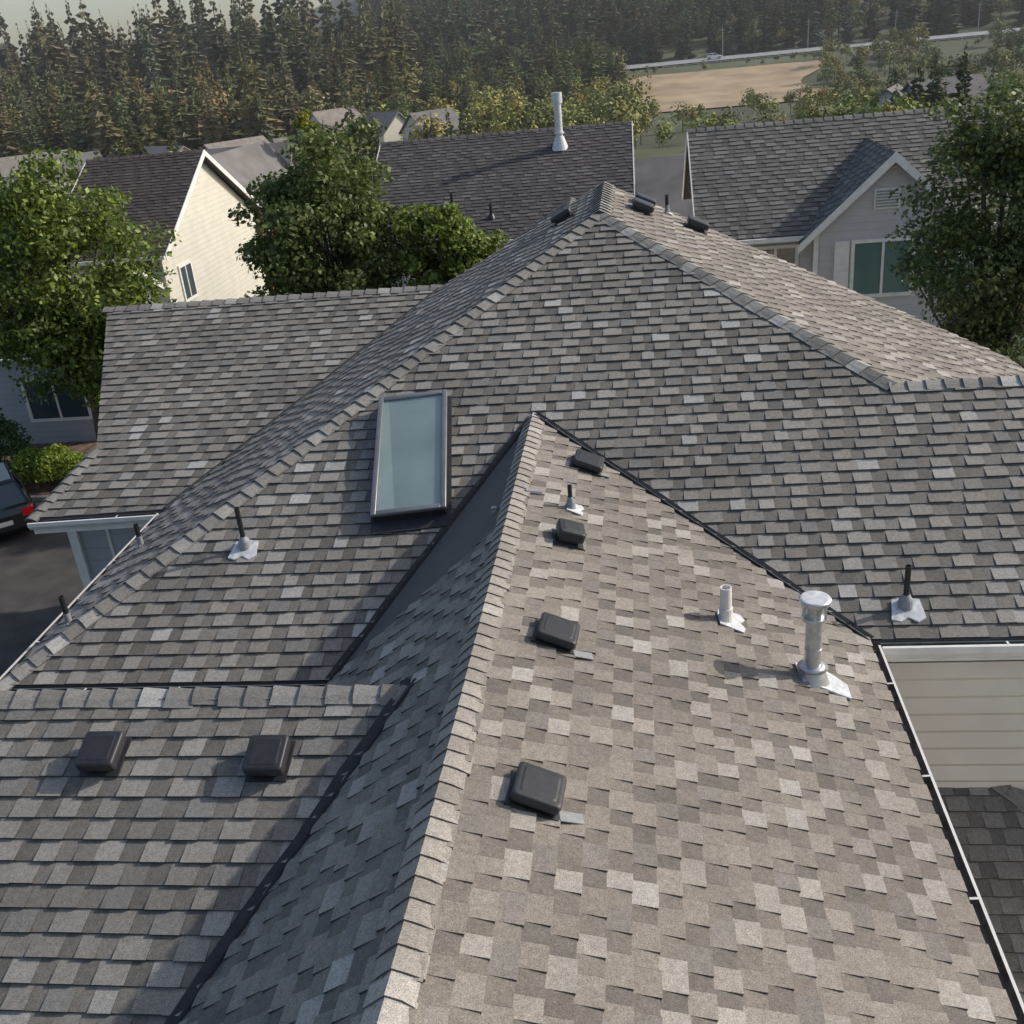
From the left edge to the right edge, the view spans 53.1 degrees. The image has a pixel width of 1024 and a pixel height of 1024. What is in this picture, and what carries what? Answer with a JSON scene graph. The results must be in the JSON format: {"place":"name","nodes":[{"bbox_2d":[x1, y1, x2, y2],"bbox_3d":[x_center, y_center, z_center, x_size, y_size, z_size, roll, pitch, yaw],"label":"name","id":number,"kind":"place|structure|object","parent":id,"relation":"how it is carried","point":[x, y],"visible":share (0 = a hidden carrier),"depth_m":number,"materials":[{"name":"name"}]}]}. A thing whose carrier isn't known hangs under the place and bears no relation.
{"place":"outdoors","nodes":[
{"label":"outdoors","id":0,"kind":"place"},
{"bbox_2d":[0,501,83,676],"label":"driveway","id":1,"kind":"structure","parent":0,"point":[39,574],"depth_m":24.80,"materials":[{"name":"asphalt"}]},
{"bbox_2d":[0,461,36,535],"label":"parked car","id":2,"kind":"object","parent":1,"relation":"on","point":[17,506],"visible":0.81,"depth_m":27.14,"materials":[{"name":"paint"}]},
{"bbox_2d":[0,283,157,444],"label":"walls","id":3,"kind":"structure","parent":0,"point":[12,407],"depth_m":34.09,"materials":[{"name":"grey"}]},
{"bbox_2d":[20,376,92,421],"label":"window frames","id":4,"kind":"structure","parent":3,"relation":"attached to","point":[61,418],"depth_m":33.85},
{"bbox_2d":[23,381,88,418],"bbox_3d":[-16.855,-3.651,33.935,5.800,1.300,0.020,-2,25,8],"label":"window glass","id":5,"kind":"object","parent":4,"relation":"in","point":[69,407],"visible":0.57,"depth_m":33.76,"materials":[{"name":"glass"}]},
{"bbox_2d":[2,513,158,677],"bbox_3d":[-4.972,0.948,12.069,0.050,0.130,4.201,-2,25,7],"label":"gutter trough","id":6,"kind":"object","parent":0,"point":[61,616],"visible":0.22,"depth_m":11.77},
{"bbox_2d":[0,513,157,679],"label":"gutter lip","id":7,"kind":"object","parent":6,"relation":"attached to","point":[54,621],"visible":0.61,"depth_m":11.79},
{"bbox_2d":[34,512,161,533],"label":"wing gutter fascia","id":8,"kind":"structure","parent":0,"point":[73,529],"depth_m":14.17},
{"bbox_2d":[62,162,267,303],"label":"walls","id":9,"kind":"structure","parent":0,"point":[211,234],"depth_m":41.66,"materials":[{"name":"beige"}]},
{"bbox_2d":[67,151,201,261],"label":"roof front","id":10,"kind":"structure","parent":9,"relation":"on","point":[160,185],"depth_m":39.42,"materials":[{"name":"concrete"}]},
{"bbox_2d":[203,156,258,209],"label":"roof back deck","id":11,"kind":"structure","parent":9,"relation":"on","point":[241,194],"depth_m":43.18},
{"bbox_2d":[86,150,202,162],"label":"ridge caps","id":12,"kind":"object","parent":11,"relation":"on","point":[143,156],"visible":1,"depth_m":40.57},
{"bbox_2d":[52,149,260,266],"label":"fascia trim","id":13,"kind":"structure","parent":11,"relation":"attached to","point":[221,169],"depth_m":39.22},
{"bbox_2d":[0,0,329,63],"label":"sky","id":14,"kind":"structure","parent":0,"point":[13,12],"materials":[{"name":"white"}]},
{"bbox_2d":[0,694,388,1023],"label":"shingles","id":15,"kind":"object","parent":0,"point":[129,924],"visible":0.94,"depth_m":7.22,"materials":[{"name":"concrete"}]},
{"bbox_2d":[11,189,597,670],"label":"slope shingles","id":16,"kind":"object","parent":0,"point":[447,305],"visible":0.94,"depth_m":13.91,"materials":[{"name":"concrete"}]},
{"bbox_2d":[374,244,504,286],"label":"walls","id":17,"kind":"structure","parent":0,"point":[404,278],"depth_m":34.69,"materials":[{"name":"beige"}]},
{"bbox_3d":[-0.446,-11.320,35.489,9.250,2.924,5.700,-2,25,8],"label":"front roof","id":18,"kind":"object","parent":17,"relation":"on","visible":0},
{"bbox_2d":[380,121,631,144],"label":"ridge caps","id":19,"kind":"object","parent":18,"relation":"on","point":[504,133],"visible":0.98,"depth_m":37.37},
{"bbox_2d":[551,92,567,150],"bbox_3d":[1.633,-13.743,36.038,0.640,1.900,0.640,-2,25,8],"label":"chimney pipe","id":20,"kind":"object","parent":18,"relation":"on","point":[559,143],"visible":1,"depth_m":35.99,"materials":[{"name":"metal"}]},
{"bbox_2d":[368,123,633,245],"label":"roof front","id":21,"kind":"structure","parent":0,"point":[526,180],"depth_m":35.79,"materials":[{"name":"concrete"}]},
{"bbox_2d":[0,0,1023,295],"bbox_3d":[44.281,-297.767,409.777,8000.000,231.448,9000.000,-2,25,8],"label":"ground","id":22,"kind":"structure","parent":0,"point":[676,142],"depth_m":340.52,"materials":[{"name":"beige plant"}]},
{"bbox_2d":[5,176,26,188],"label":"walls","id":23,"kind":"structure","parent":22,"relation":"on","point":[9,179],"depth_m":201.34,"materials":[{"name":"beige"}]},
{"bbox_2d":[0,149,67,177],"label":"roof","id":24,"kind":"structure","parent":23,"relation":"on","point":[7,164],"depth_m":202.77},
{"bbox_2d":[1,441,96,495],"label":"mulch bed","id":25,"kind":"object","parent":22,"relation":"on","point":[47,487],"depth_m":32.25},
{"bbox_2d":[0,408,36,464],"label":"shrub","id":26,"kind":"object","parent":25,"relation":"on","point":[7,432],"visible":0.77,"depth_m":31.34,"materials":[{"name":"green plant"}]},
{"bbox_2d":[11,443,86,483],"bbox_3d":[-13.891,-1.449,30.814,2.522,1.244,1.861,-2,25,8],"label":"shrub","id":27,"kind":"object","parent":25,"relation":"on","point":[54,455],"visible":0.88,"depth_m":30.38,"materials":[{"name":"green plant"}]},
{"bbox_2d":[0,142,181,439],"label":"maple tree","id":28,"kind":"object","parent":25,"relation":"on","point":[66,337],"visible":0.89,"depth_m":28.87,"materials":[{"name":"green plant"}]},
{"bbox_2d":[34,176,70,194],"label":"walls","id":29,"kind":"structure","parent":22,"relation":"on","point":[65,183],"depth_m":192.35,"materials":[{"name":"beige"}]},
{"bbox_2d":[28,150,101,180],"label":"roof","id":30,"kind":"structure","parent":29,"relation":"on","point":[88,155],"depth_m":194.17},
{"bbox_2d":[67,527,142,588],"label":"wall trim","id":31,"kind":"structure","parent":22,"relation":"on","point":[80,557],"depth_m":14.90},
{"bbox_2d":[78,527,140,578],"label":"wing walls","id":32,"kind":"structure","parent":22,"relation":"on","point":[97,550],"depth_m":14.85,"materials":[{"name":"grey"}]},
{"bbox_2d":[253,210,301,290],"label":"walls","id":33,"kind":"structure","parent":22,"relation":"on","point":[262,235],"depth_m":53.55,"materials":[{"name":"beige"}]},
{"bbox_2d":[210,140,294,205],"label":"roof","id":34,"kind":"structure","parent":33,"relation":"on","point":[243,166],"depth_m":54.62,"materials":[{"name":"grey"}]},
{"bbox_2d":[293,109,335,249],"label":"yellow green tree","id":35,"kind":"object","parent":22,"relation":"on","point":[300,122],"visible":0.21,"depth_m":57.17,"materials":[{"name":"green plant"}]},
{"bbox_2d":[227,112,420,297],"bbox_3d":[-4.702,-5.704,28.036,5.041,9.580,5.485,-2,25,8],"label":"maple tree","id":36,"kind":"object","parent":22,"relation":"on","point":[291,248],"visible":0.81,"depth_m":26.16,"materials":[{"name":"green plant"}]},
{"bbox_2d":[310,115,347,150],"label":"walls","id":37,"kind":"structure","parent":22,"relation":"on","point":[312,119],"depth_m":209.62,"materials":[{"name":"grey"}]},
{"bbox_2d":[308,106,361,130],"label":"roof","id":38,"kind":"structure","parent":37,"relation":"on","point":[330,117],"depth_m":210.32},
{"bbox_2d":[362,114,404,153],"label":"walls","id":39,"kind":"structure","parent":22,"relation":"on","point":[392,131],"depth_m":200.79,"materials":[{"name":"beige"}]},
{"bbox_2d":[355,111,405,135],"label":"roof","id":40,"kind":"structure","parent":39,"relation":"on","point":[386,119],"depth_m":201.21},
{"bbox_2d":[402,116,460,140],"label":"walls","id":41,"kind":"structure","parent":22,"relation":"on","point":[407,130],"depth_m":196.19,"materials":[{"name":"grey"}]},
{"bbox_2d":[399,107,466,134],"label":"roof","id":42,"kind":"structure","parent":41,"relation":"on","point":[453,116],"depth_m":196.50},
{"bbox_2d":[390,201,510,285],"bbox_3d":[-1.391,-4.723,27.897,3.402,7.322,2.906,-13,26,-16],"label":"maple tree","id":43,"kind":"object","parent":22,"relation":"on","point":[462,238],"visible":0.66,"depth_m":26.43,"materials":[{"name":"green plant"}]},
{"bbox_2d":[0,0,1023,199],"bbox_3d":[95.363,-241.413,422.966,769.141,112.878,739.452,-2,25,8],"label":"conifer forest","id":44,"kind":"object","parent":22,"relation":"on","point":[59,71],"visible":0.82,"depth_m":316.29,"materials":[{"name":"plant"}]},
{"bbox_2d":[0,0,1023,216],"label":"deciduous woodland","id":45,"kind":"object","parent":22,"relation":"on","point":[595,104],"visible":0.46,"depth_m":257.78,"materials":[{"name":"plant"}]},
{"bbox_2d":[634,155,692,217],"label":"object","id":46,"kind":"structure","parent":22,"relation":"on","point":[658,179],"depth_m":46.27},
{"bbox_2d":[810,163,961,327],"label":"cross wall","id":47,"kind":"structure","parent":22,"relation":"on","point":[859,217],"depth_m":28.48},
{"bbox_2d":[853,240,911,293],"bbox_3d":[10.441,-6.898,28.901,1.550,1.450,0.020,-2,25,8],"label":"cross window","id":48,"kind":"structure","parent":47,"relation":"in","point":[867,267],"depth_m":28.93,"materials":[{"name":"glass"}]},
{"bbox_2d":[798,151,978,297],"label":"rake trim","id":49,"kind":"structure","parent":47,"relation":"attached to","point":[841,262],"depth_m":28.51,"materials":[{"name":"paint"}]},
{"bbox_2d":[905,86,991,103],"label":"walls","id":50,"kind":"structure","parent":22,"relation":"on","point":[908,90],"depth_m":153.12,"materials":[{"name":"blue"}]},
{"bbox_2d":[902,73,991,106],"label":"roof","id":51,"kind":"structure","parent":50,"relation":"on","point":[977,80],"depth_m":152.32,"materials":[{"name":"grey"}]},
{"bbox_2d":[884,70,1023,367],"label":"maple tree","id":52,"kind":"object","parent":22,"relation":"on","point":[988,315],"visible":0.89,"depth_m":21.57,"materials":[{"name":"green plant"}]},
{"bbox_2d":[888,660,1023,789],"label":"house walls","id":53,"kind":"structure","parent":22,"relation":"on","point":[966,719],"depth_m":9.70,"materials":[{"name":"beige"}]},
{"bbox_2d":[27,514,158,529],"bbox_3d":[-5.719,0.134,14.055,1.906,0.131,0.104,-3,25,6],"label":"wing gutter lip","id":54,"kind":"object","parent":53,"relation":"attached to","point":[90,522],"visible":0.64,"depth_m":14.02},
{"bbox_2d":[1,716,318,1010],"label":"roof deck","id":55,"kind":"structure","parent":53,"relation":"on","point":[107,838],"depth_m":7.28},
{"bbox_2d":[74,731,132,776],"bbox_3d":[-3.082,1.805,7.701,0.312,0.156,0.332,-2,46,8],"label":"roof box vent","id":56,"kind":"object","parent":55,"relation":"on","point":[101,753],"visible":1,"depth_m":7.64,"materials":[{"name":"black plastic"}]},
{"bbox_2d":[242,734,295,781],"bbox_3d":[-1.787,1.788,7.496,0.312,0.156,0.332,-2,46,8],"label":"roof box vent","id":57,"kind":"object","parent":55,"relation":"on","point":[267,758],"visible":1,"depth_m":7.43,"materials":[{"name":"black plastic"}]},
{"bbox_2d":[39,308,296,520],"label":"roof deck","id":58,"kind":"structure","parent":53,"relation":"on","point":[107,514],"depth_m":14.11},
{"bbox_2d":[25,449,103,521],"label":"hip caps","id":59,"kind":"object","parent":58,"relation":"on","point":[49,500],"visible":1,"depth_m":14.65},
{"bbox_2d":[41,290,433,516],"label":"shingles","id":60,"kind":"object","parent":58,"relation":"on","point":[145,432],"visible":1,"depth_m":16.35,"materials":[{"name":"concrete"}]},
{"bbox_2d":[340,435,519,839],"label":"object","id":61,"kind":"structure","parent":53,"relation":"on","point":[472,525],"depth_m":10.15,"materials":[{"name":"grey"}]},
{"bbox_2d":[164,677,415,1023],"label":"valley","id":62,"kind":"structure","parent":61,"relation":"on","point":[232,933],"depth_m":6.95,"materials":[{"name":"metal"}]},
{"bbox_2d":[178,523,501,1023],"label":"roof shingles","id":63,"kind":"object","parent":61,"relation":"on","point":[303,948],"visible":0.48,"depth_m":6.37,"materials":[{"name":"concrete"}]},
{"bbox_2d":[325,416,529,679],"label":"valley","id":64,"kind":"structure","parent":61,"relation":"on","point":[358,640],"depth_m":10.53,"materials":[{"name":"metal"}]},
{"bbox_2d":[360,412,544,1023],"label":"ridge caps","id":65,"kind":"object","parent":61,"relation":"on","point":[393,993],"visible":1,"depth_m":6.10,"materials":[{"name":"concrete"}]},
{"bbox_2d":[13,279,1023,688],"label":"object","id":66,"kind":"structure","parent":53,"relation":"on","point":[873,641],"depth_m":9.81,"materials":[{"name":"grey"}]},
{"bbox_2d":[228,507,257,559],"bbox_3d":[-2.889,0.219,10.885,0.308,0.537,0.252,-2,25,8],"label":"plumbing vent pipe","id":67,"kind":"object","parent":66,"relation":"on","point":[245,546],"visible":1,"depth_m":10.94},
{"bbox_2d":[370,389,451,534],"bbox_3d":[-1.120,-0.614,11.521,0.890,0.170,2.090,-6,47,4],"label":"skylight","id":68,"kind":"object","parent":66,"relation":"on","point":[412,481],"visible":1,"depth_m":11.38,"materials":[{"name":"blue glass"}]},
{"bbox_2d":[10,221,1023,685],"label":"front slope shingles","id":69,"kind":"object","parent":66,"relation":"on","point":[850,493],"visible":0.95,"depth_m":10.92,"materials":[{"name":"concrete"}]},
{"bbox_2d":[591,212,897,390],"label":"hip caps","id":70,"kind":"object","parent":66,"relation":"on","point":[856,365],"visible":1,"depth_m":12.65,"materials":[{"name":"concrete"}]},
{"bbox_2d":[891,564,926,622],"bbox_3d":[3.617,0.733,9.341,0.308,0.498,0.252,-2,25,8],"label":"plumbing vent pipe","id":71,"kind":"object","parent":66,"relation":"on","point":[905,605],"visible":1,"depth_m":9.38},
{"bbox_2d":[880,640,1023,661],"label":"front right gutter fascia","id":72,"kind":"structure","parent":66,"relation":"attached to","point":[955,659],"depth_m":9.23,"materials":[{"name":"metal"}]},
{"bbox_2d":[881,641,1023,646],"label":"front right gutter trough","id":73,"kind":"object","parent":66,"relation":"attached to","point":[954,643],"visible":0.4,"depth_m":9.17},
{"bbox_2d":[882,641,1023,658],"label":"front right gutter lip","id":74,"kind":"object","parent":73,"relation":"on","point":[1008,649],"visible":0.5,"depth_m":9.12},
{"bbox_2d":[888,375,1023,392],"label":"ridge caps","id":75,"kind":"object","parent":66,"relation":"on","point":[945,384],"visible":0.99,"depth_m":11.31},
{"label":"left slope shingles","id":76,"kind":"object","parent":66,"relation":"on","visible":0},
{"bbox_2d":[0,213,607,690],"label":"hip caps","id":77,"kind":"object","parent":76,"relation":"attached to","point":[104,607],"visible":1,"depth_m":11.72,"materials":[{"name":"concrete"}]},
{"bbox_2d":[164,284,444,507],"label":"valley","id":78,"kind":"structure","parent":76,"relation":"attached to","point":[247,441],"depth_m":15.57,"materials":[{"name":"rubber"}]},
{"bbox_2d":[588,181,613,215],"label":"top ridge caps","id":79,"kind":"object","parent":76,"relation":"on","point":[607,197],"visible":0.99,"depth_m":15.61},
{"bbox_3d":[1.212,2.259,6.041,3.215,1.368,13.160,-2,25,8],"label":"right shingle deck of the near gable","id":80,"kind":"object","parent":53,"relation":"on","visible":0},
{"bbox_2d":[534,412,873,639],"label":"valley","id":81,"kind":"structure","parent":80,"relation":"on","point":[838,616],"depth_m":10.39,"materials":[{"name":"metal"}]},
{"bbox_2d":[409,423,1016,1023],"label":"gable right shingles","id":82,"kind":"object","parent":80,"relation":"on","point":[723,783],"visible":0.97,"depth_m":6.52,"materials":[{"name":"concrete"}]},
{"bbox_2d":[504,762,566,821],"bbox_3d":[0.156,1.683,6.213,0.342,0.111,0.322,19,26,2],"label":"roof box vent","id":83,"kind":"object","parent":82,"relation":"on","point":[538,791],"visible":1,"depth_m":6.13,"materials":[{"name":"black plastic"}]},
{"bbox_2d":[531,612,579,654],"bbox_3d":[0.344,0.915,7.819,0.342,0.111,0.322,19,26,2],"label":"roof box vent","id":84,"kind":"object","parent":82,"relation":"on","point":[560,634],"visible":1,"depth_m":7.72,"materials":[{"name":"black plastic"}]},
{"bbox_2d":[552,518,585,549],"bbox_3d":[0.524,0.189,9.289,0.282,0.156,0.262,13,26,-9],"label":"roof box vent","id":85,"kind":"object","parent":82,"relation":"on","point":[568,533],"visible":1,"depth_m":9.21,"materials":[{"name":"black plastic"}]},
{"bbox_2d":[559,473,609,824],"bbox_3d":[0.647,0.721,8.485,0.177,0.088,5.335,-2,25,8],"label":"vent patch flashing","id":86,"kind":"object","parent":82,"relation":"on","point":[573,818],"visible":0.95,"depth_m":6.16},
{"bbox_2d":[569,449,604,476],"bbox_3d":[0.811,-0.536,10.927,0.352,0.111,0.332,19,26,2],"label":"roof box vent","id":87,"kind":"object","parent":82,"relation":"on","point":[587,462],"visible":1,"depth_m":10.81,"materials":[{"name":"black plastic"}]},
{"bbox_2d":[717,584,745,632],"bbox_3d":[1.882,0.811,8.774,0.235,0.388,0.287,-2,25,8],"label":"plumbing vent pipe","id":88,"kind":"object","parent":82,"relation":"on","point":[728,617],"visible":1,"depth_m":8.74,"materials":[{"name":"white plastic"}]},
{"bbox_2d":[794,590,851,699],"bbox_3d":[2.501,1.064,8.233,0.431,0.870,0.310,-2,25,8],"label":"metal flue chimney","id":89,"kind":"object","parent":82,"relation":"on","point":[812,667],"visible":0.98,"depth_m":8.20,"materials":[{"name":"metal"}]},
{"bbox_2d":[872,646,1023,1023],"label":"gable gutter trough","id":90,"kind":"object","parent":80,"relation":"attached to","point":[1003,975],"visible":0.8,"depth_m":6.94,"materials":[{"name":"metal"}]},
{"bbox_2d":[878,645,1023,1011],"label":"gable gutter lip","id":91,"kind":"object","parent":90,"relation":"attached to","point":[967,866],"visible":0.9,"depth_m":6.95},
{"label":"walls","id":92,"kind":"object","parent":22,"relation":"on","visible":0},
{"bbox_2d":[201,135,269,149],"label":"roof","id":93,"kind":"structure","parent":92,"relation":"on","point":[241,142],"depth_m":194.83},
{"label":"walls","id":94,"kind":"object","parent":22,"relation":"on","visible":0},
{"bbox_2d":[204,141,305,168],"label":"roof","id":95,"kind":"structure","parent":94,"relation":"on","point":[277,146],"depth_m":62.52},
{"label":"garage walls","id":96,"kind":"object","parent":22,"relation":"on","visible":0},
{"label":"garage shingles","id":97,"kind":"object","parent":96,"relation":"on","visible":0},
{"bbox_2d":[990,785,1023,813],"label":"garage hip caps","id":98,"kind":"object","parent":97,"relation":"on","point":[1016,797],"visible":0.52,"depth_m":9.92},
{"bbox_2d":[625,60,821,111],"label":"dry grass field","id":99,"kind":"structure","parent":0,"point":[716,88],"depth_m":315.72,"materials":[{"name":"plant"}]},
{"bbox_2d":[601,186,1023,381],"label":"slope shingles","id":100,"kind":"object","parent":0,"point":[896,344],"visible":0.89,"depth_m":14.47,"materials":[{"name":"concrete"}]},
{"bbox_2d":[625,27,1023,68],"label":"distant road","id":101,"kind":"structure","parent":0,"point":[776,52],"depth_m":360.50,"materials":[{"name":"asphalt"}]},
{"bbox_2d":[688,106,1023,239],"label":"roof front","id":102,"kind":"structure","parent":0,"point":[764,181],"depth_m":30.58,"materials":[{"name":"concrete"}]},
{"bbox_2d":[799,138,894,242],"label":"cross gable","id":103,"kind":"structure","parent":102,"relation":"on","point":[866,163],"depth_m":28.87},
{"bbox_2d":[749,227,1023,366],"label":"walls","id":104,"kind":"structure","parent":0,"point":[805,258],"depth_m":29.52,"materials":[{"name":"grey"}]},
{"bbox_2d":[683,146,691,199],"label":"roof back deck","id":105,"kind":"structure","parent":104,"relation":"on","point":[687,189],"depth_m":35.87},
{"bbox_2d":[682,131,1009,244],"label":"fascia trim","id":106,"kind":"structure","parent":105,"relation":"attached to","point":[773,240],"depth_m":29.07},
{"bbox_2d":[687,101,1011,132],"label":"ridge caps","id":107,"kind":"object","parent":105,"relation":"on","point":[798,121],"visible":0.84,"depth_m":31.58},
{"bbox_2d":[937,787,1023,1002],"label":"garage shingles","id":108,"kind":"object","parent":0,"point":[987,824],"visible":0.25,"depth_m":9.57,"materials":[{"name":"concrete"}]},
{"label":"rear left back shingles","id":109,"kind":"object","parent":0,"visible":0},
{"bbox_2d":[102,284,441,312],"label":"ridge caps","id":110,"kind":"object","parent":109,"relation":"on","point":[316,295],"visible":1,"depth_m":18.10,"materials":[{"name":"concrete"}]},
{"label":"right slope shingles","id":111,"kind":"object","parent":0,"visible":0},
{"bbox_2d":[684,215,709,234],"bbox_3d":[2.933,-4.553,16.203,0.372,0.156,0.352,20,26,-3],"label":"roof box vent","id":112,"kind":"object","parent":111,"relation":"on","point":[698,224],"visible":1,"depth_m":16.07,"materials":[{"name":"black plastic"}]},
{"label":"lower left back shingles","id":113,"kind":"object","parent":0,"visible":0},
{"bbox_2d":[0,684,406,709],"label":"ridge caps","id":114,"kind":"object","parent":113,"relation":"on","point":[188,698],"visible":0.98,"depth_m":8.01,"materials":[{"name":"concrete"}]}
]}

